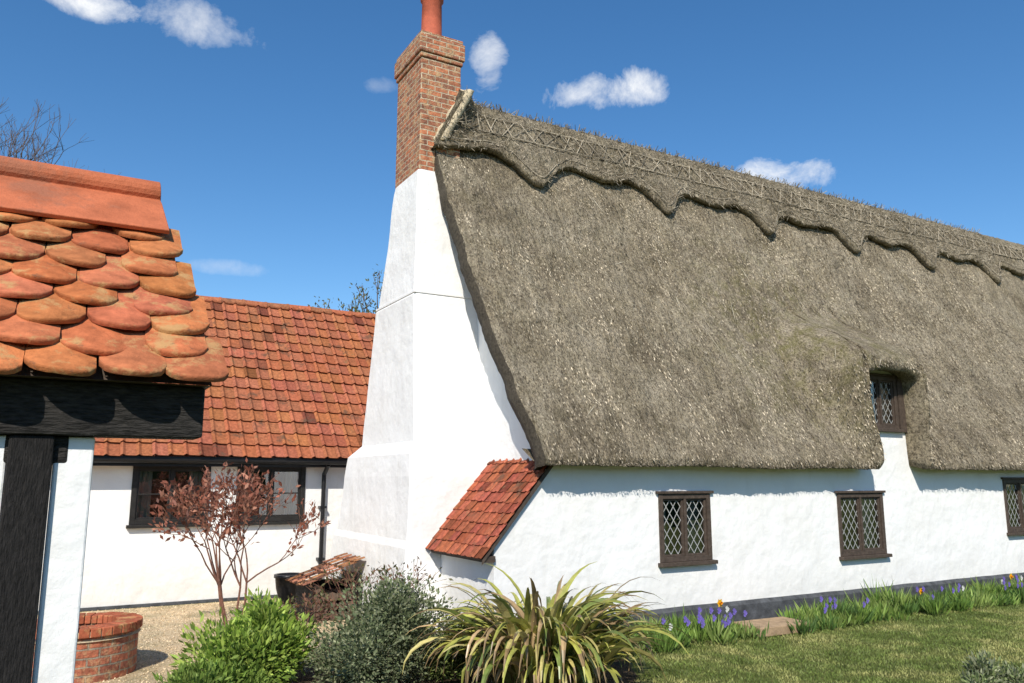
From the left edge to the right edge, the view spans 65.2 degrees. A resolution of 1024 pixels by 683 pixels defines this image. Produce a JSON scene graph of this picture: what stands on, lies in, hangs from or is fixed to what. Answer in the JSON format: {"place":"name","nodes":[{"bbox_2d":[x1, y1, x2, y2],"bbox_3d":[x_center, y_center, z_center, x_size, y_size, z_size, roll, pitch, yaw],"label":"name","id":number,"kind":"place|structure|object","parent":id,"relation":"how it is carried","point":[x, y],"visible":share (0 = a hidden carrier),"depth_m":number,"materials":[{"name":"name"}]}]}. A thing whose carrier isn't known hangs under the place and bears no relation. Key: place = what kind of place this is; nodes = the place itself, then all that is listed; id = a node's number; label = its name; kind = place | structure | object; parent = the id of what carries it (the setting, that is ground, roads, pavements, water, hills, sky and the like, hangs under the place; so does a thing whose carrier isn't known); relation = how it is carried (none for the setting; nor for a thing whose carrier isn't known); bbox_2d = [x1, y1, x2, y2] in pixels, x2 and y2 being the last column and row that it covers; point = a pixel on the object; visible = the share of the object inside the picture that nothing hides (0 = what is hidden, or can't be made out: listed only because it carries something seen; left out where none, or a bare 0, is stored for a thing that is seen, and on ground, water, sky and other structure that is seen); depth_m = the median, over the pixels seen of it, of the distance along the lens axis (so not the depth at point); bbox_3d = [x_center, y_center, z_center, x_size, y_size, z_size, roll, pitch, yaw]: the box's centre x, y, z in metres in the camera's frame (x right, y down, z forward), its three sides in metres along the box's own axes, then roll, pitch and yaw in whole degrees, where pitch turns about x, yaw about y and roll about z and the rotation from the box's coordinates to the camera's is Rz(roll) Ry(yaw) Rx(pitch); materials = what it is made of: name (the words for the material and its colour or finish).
{"place":"outdoors","nodes":[
{"label":"outdoors","id":0,"kind":"place"},
{"bbox_2d":[37,598,360,682],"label":"gravel path","id":1,"kind":"structure","parent":0,"point":[145,666],"depth_m":10.55,"materials":[{"name":"beige gravel"}]},
{"bbox_2d":[31,612,142,682],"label":"circular brick planter","id":2,"kind":"object","parent":1,"relation":"on","point":[107,644],"visible":0.5,"depth_m":8.16,"materials":[{"name":"brick"}]},
{"bbox_2d":[148,458,331,638],"bbox_3d":[-3.934,2.731,10.815,1.948,2.325,2.588,-8,-12,37],"label":"red leaved shrub","id":3,"kind":"object","parent":1,"relation":"on","point":[244,502],"visible":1,"depth_m":10.73,"materials":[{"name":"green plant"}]},
{"bbox_2d":[274,572,303,604],"bbox_3d":[-3.680,4.070,13.164,0.480,0.470,0.480,6,-11,-29],"label":"garden pot","id":4,"kind":"object","parent":1,"relation":"on","point":[284,589],"visible":0.59,"depth_m":13.00,"materials":[{"name":"black plastic"}]},
{"bbox_2d":[282,589,339,650],"bbox_3d":[-2.390,3.275,9.353,0.740,0.749,0.859,4,-11,-22],"label":"twiggy shrub","id":5,"kind":"object","parent":1,"relation":"on","point":[306,601],"visible":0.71,"depth_m":9.32,"materials":[{"name":"red plant"}]},
{"bbox_2d":[285,553,364,622],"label":"log store","id":6,"kind":"structure","parent":1,"relation":"on","point":[301,587],"depth_m":11.78,"materials":[{"name":"wood"}]},
{"bbox_2d":[0,0,1023,313],"label":"sky","id":7,"kind":"structure","parent":0,"point":[267,129],"materials":[{"name":"blue"}]},
{"bbox_2d":[84,600,1023,682],"bbox_3d":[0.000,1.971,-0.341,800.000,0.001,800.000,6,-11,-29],"label":"ground","id":8,"kind":"structure","parent":0,"point":[642,672],"depth_m":9.15,"materials":[{"name":"green plant"}]},
{"bbox_2d":[0,99,119,174],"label":"bare tree","id":9,"kind":"object","parent":8,"relation":"on","point":[34,154],"visible":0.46,"depth_m":30.44,"materials":[{"name":"brown plant"}]},
{"bbox_2d":[0,156,228,682],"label":"tiled outbuilding","id":10,"kind":"structure","parent":8,"relation":"on","point":[104,323],"depth_m":3.10,"materials":[{"name":"tile"}]},
{"bbox_2d":[80,595,277,611],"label":"plinth","id":11,"kind":"structure","parent":8,"relation":"on","point":[156,604],"depth_m":12.90,"materials":[{"name":"black paint"}]},
{"bbox_2d":[38,465,345,610],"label":"walls","id":12,"kind":"structure","parent":8,"relation":"on","point":[123,565],"depth_m":13.12,"materials":[{"name":"white paint"}]},
{"bbox_2d":[126,523,207,528],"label":"sill","id":13,"kind":"structure","parent":12,"relation":"attached to","point":[153,526],"depth_m":13.01,"materials":[{"name":"black wood"}]},
{"bbox_2d":[149,471,188,516],"bbox_3d":[-5.894,2.625,13.670,1.580,1.290,0.775,6,-11,-29],"label":"room interior","id":14,"kind":"object","parent":12,"relation":"attached to","point":[158,477],"visible":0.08,"depth_m":14.01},
{"bbox_2d":[137,471,152,517],"bbox_3d":[-6.118,2.517,13.193,0.307,1.040,0.055,6,-11,-29],"label":"curtain","id":15,"kind":"object","parent":14,"relation":"hanging from","point":[144,501],"depth_m":13.22,"materials":[{"name":"fabric"}]},
{"bbox_2d":[186,471,202,516],"bbox_3d":[-5.359,2.591,13.617,0.307,1.040,0.055,6,-11,-29],"label":"curtain","id":16,"kind":"object","parent":14,"relation":"hanging from","point":[198,475],"depth_m":13.63,"materials":[{"name":"fabric"}]},
{"bbox_2d":[129,466,210,524],"bbox_3d":[-5.657,2.529,13.263,1.204,0.964,0.115,6,-11,-29],"label":"frame","id":17,"kind":"object","parent":12,"relation":"attached to","point":[133,518],"visible":0.68,"depth_m":13.11,"materials":[{"name":"black wood"}]},
{"bbox_2d":[52,455,347,578],"bbox_3d":[-5.577,3.059,12.926,7.200,2.380,0.435,6,-11,-29],"label":"gutter and downpipe","id":18,"kind":"object","parent":12,"relation":"attached to","point":[107,460],"visible":0.78,"depth_m":13.50,"materials":[{"name":"black plastic"}]},
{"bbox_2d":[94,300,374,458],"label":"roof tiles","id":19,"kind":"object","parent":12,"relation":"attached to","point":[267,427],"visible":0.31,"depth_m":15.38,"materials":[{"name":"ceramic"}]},
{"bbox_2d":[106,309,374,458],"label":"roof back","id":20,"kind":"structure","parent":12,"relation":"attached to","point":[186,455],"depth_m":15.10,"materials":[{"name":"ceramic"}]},
{"bbox_2d":[195,295,375,318],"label":"ridge tiles","id":21,"kind":"object","parent":20,"relation":"attached to","point":[243,302],"visible":0.31,"depth_m":17.43,"materials":[{"name":"ceramic"}]},
{"bbox_2d":[251,472,284,514],"bbox_3d":[-4.476,2.762,14.464,1.560,1.290,0.775,6,-11,-29],"label":"room interior","id":22,"kind":"object","parent":12,"relation":"attached to","point":[280,477],"visible":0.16,"depth_m":14.92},
{"bbox_2d":[242,472,253,514],"bbox_3d":[-4.694,2.655,13.989,0.302,1.040,0.055,6,-11,-29],"label":"curtain","id":23,"kind":"object","parent":22,"relation":"hanging from","point":[250,482],"depth_m":14.06,"materials":[{"name":"fabric"}]},
{"bbox_2d":[283,472,298,514],"bbox_3d":[-3.948,2.727,14.407,0.302,1.040,0.055,6,-11,-29],"label":"curtain","id":24,"kind":"object","parent":22,"relation":"hanging from","point":[291,480],"depth_m":14.39,"materials":[{"name":"fabric"}]},
{"bbox_2d":[236,467,305,521],"bbox_3d":[-4.239,2.667,14.057,1.184,0.964,0.115,6,-11,-29],"label":"frame","id":25,"kind":"object","parent":12,"relation":"attached to","point":[301,489],"visible":0.74,"depth_m":14.10,"materials":[{"name":"black wood"}]},
{"bbox_2d":[236,521,306,525],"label":"sill","id":26,"kind":"structure","parent":12,"relation":"attached to","point":[278,522],"depth_m":13.91,"materials":[{"name":"black wood"}]},
{"bbox_2d":[307,265,383,312],"bbox_3d":[-5.113,1.924,25.772,3.193,9.036,5.198,9,-13,-41],"label":"budding tree","id":27,"kind":"object","parent":8,"relation":"on","point":[364,300],"visible":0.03,"depth_m":26.20,"materials":[{"name":"green plant"}]},
{"bbox_2d":[274,592,1009,682],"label":"flower bed","id":28,"kind":"object","parent":8,"relation":"on","point":[624,670],"visible":0.17,"depth_m":8.23,"materials":[{"name":"soil"}]},
{"bbox_2d":[152,656,277,682],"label":"green plant","id":29,"kind":"object","parent":28,"relation":"on","point":[193,673],"visible":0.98,"depth_m":7.24,"materials":[{"name":"green plant"}]},
{"bbox_2d":[170,586,324,682],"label":"euphorbia plant","id":30,"kind":"object","parent":28,"relation":"on","point":[273,641],"visible":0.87,"depth_m":7.73,"materials":[{"name":"green plant"}]},
{"bbox_2d":[302,556,452,618],"bbox_3d":[-1.710,3.119,9.465,1.516,1.096,1.468,-7,-12,37],"label":"twiggy shrub","id":31,"kind":"object","parent":28,"relation":"on","point":[349,578],"visible":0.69,"depth_m":9.57,"materials":[{"name":"red plant"}]},
{"bbox_2d":[302,568,461,682],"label":"hebe shrub","id":32,"kind":"object","parent":28,"relation":"on","point":[385,639],"visible":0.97,"depth_m":7.77,"materials":[{"name":"green plant"}]},
{"bbox_2d":[419,607,487,682],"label":"green plant","id":33,"kind":"object","parent":28,"relation":"on","point":[457,672],"visible":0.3,"depth_m":8.13,"materials":[{"name":"green plant"}]},
{"bbox_2d":[402,562,690,682],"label":"flax plant","id":34,"kind":"object","parent":28,"relation":"on","point":[558,641],"visible":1,"depth_m":7.38,"materials":[{"name":"green plant"}]},
{"bbox_2d":[734,616,810,636],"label":"stone slab","id":35,"kind":"structure","parent":28,"relation":"on","point":[778,625],"depth_m":10.51,"materials":[{"name":"beige stone"}]},
{"bbox_2d":[613,573,1023,656],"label":"border plants","id":36,"kind":"object","parent":28,"relation":"on","point":[830,613],"visible":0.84,"depth_m":11.27,"materials":[{"name":"green plant"}]},
{"bbox_2d":[328,0,1023,630],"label":"thatched cottage","id":37,"kind":"structure","parent":8,"relation":"on","point":[692,384],"depth_m":12.52,"materials":[{"name":"plant"}]},
{"bbox_2d":[655,491,717,567],"bbox_3d":[2.184,2.641,11.359,1.300,1.230,0.990,6,-11,-29],"label":"window","id":38,"kind":"structure","parent":37,"relation":"in","point":[685,531],"depth_m":11.13,"materials":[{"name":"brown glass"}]},
{"bbox_2d":[834,490,892,559],"bbox_3d":[5.392,3.001,13.147,1.480,1.290,0.990,6,-11,-29],"label":"window","id":39,"kind":"structure","parent":37,"relation":"in","point":[861,520],"depth_m":12.98,"materials":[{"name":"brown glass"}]},
{"bbox_2d":[869,373,904,432],"bbox_3d":[6.001,1.109,13.825,1.240,1.210,0.990,6,-11,-29],"label":"window","id":40,"kind":"structure","parent":37,"relation":"in","point":[878,384],"depth_m":13.61,"materials":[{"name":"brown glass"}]},
{"bbox_2d":[1001,477,1023,535],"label":"window","id":41,"kind":"structure","parent":37,"relation":"in","point":[1013,487],"depth_m":15.07,"materials":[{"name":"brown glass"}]},
{"bbox_2d":[959,647,1023,682],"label":"rockrose plant","id":42,"kind":"object","parent":8,"relation":"on","point":[981,669],"visible":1,"depth_m":7.40,"materials":[{"name":"green plant"}]}
]}

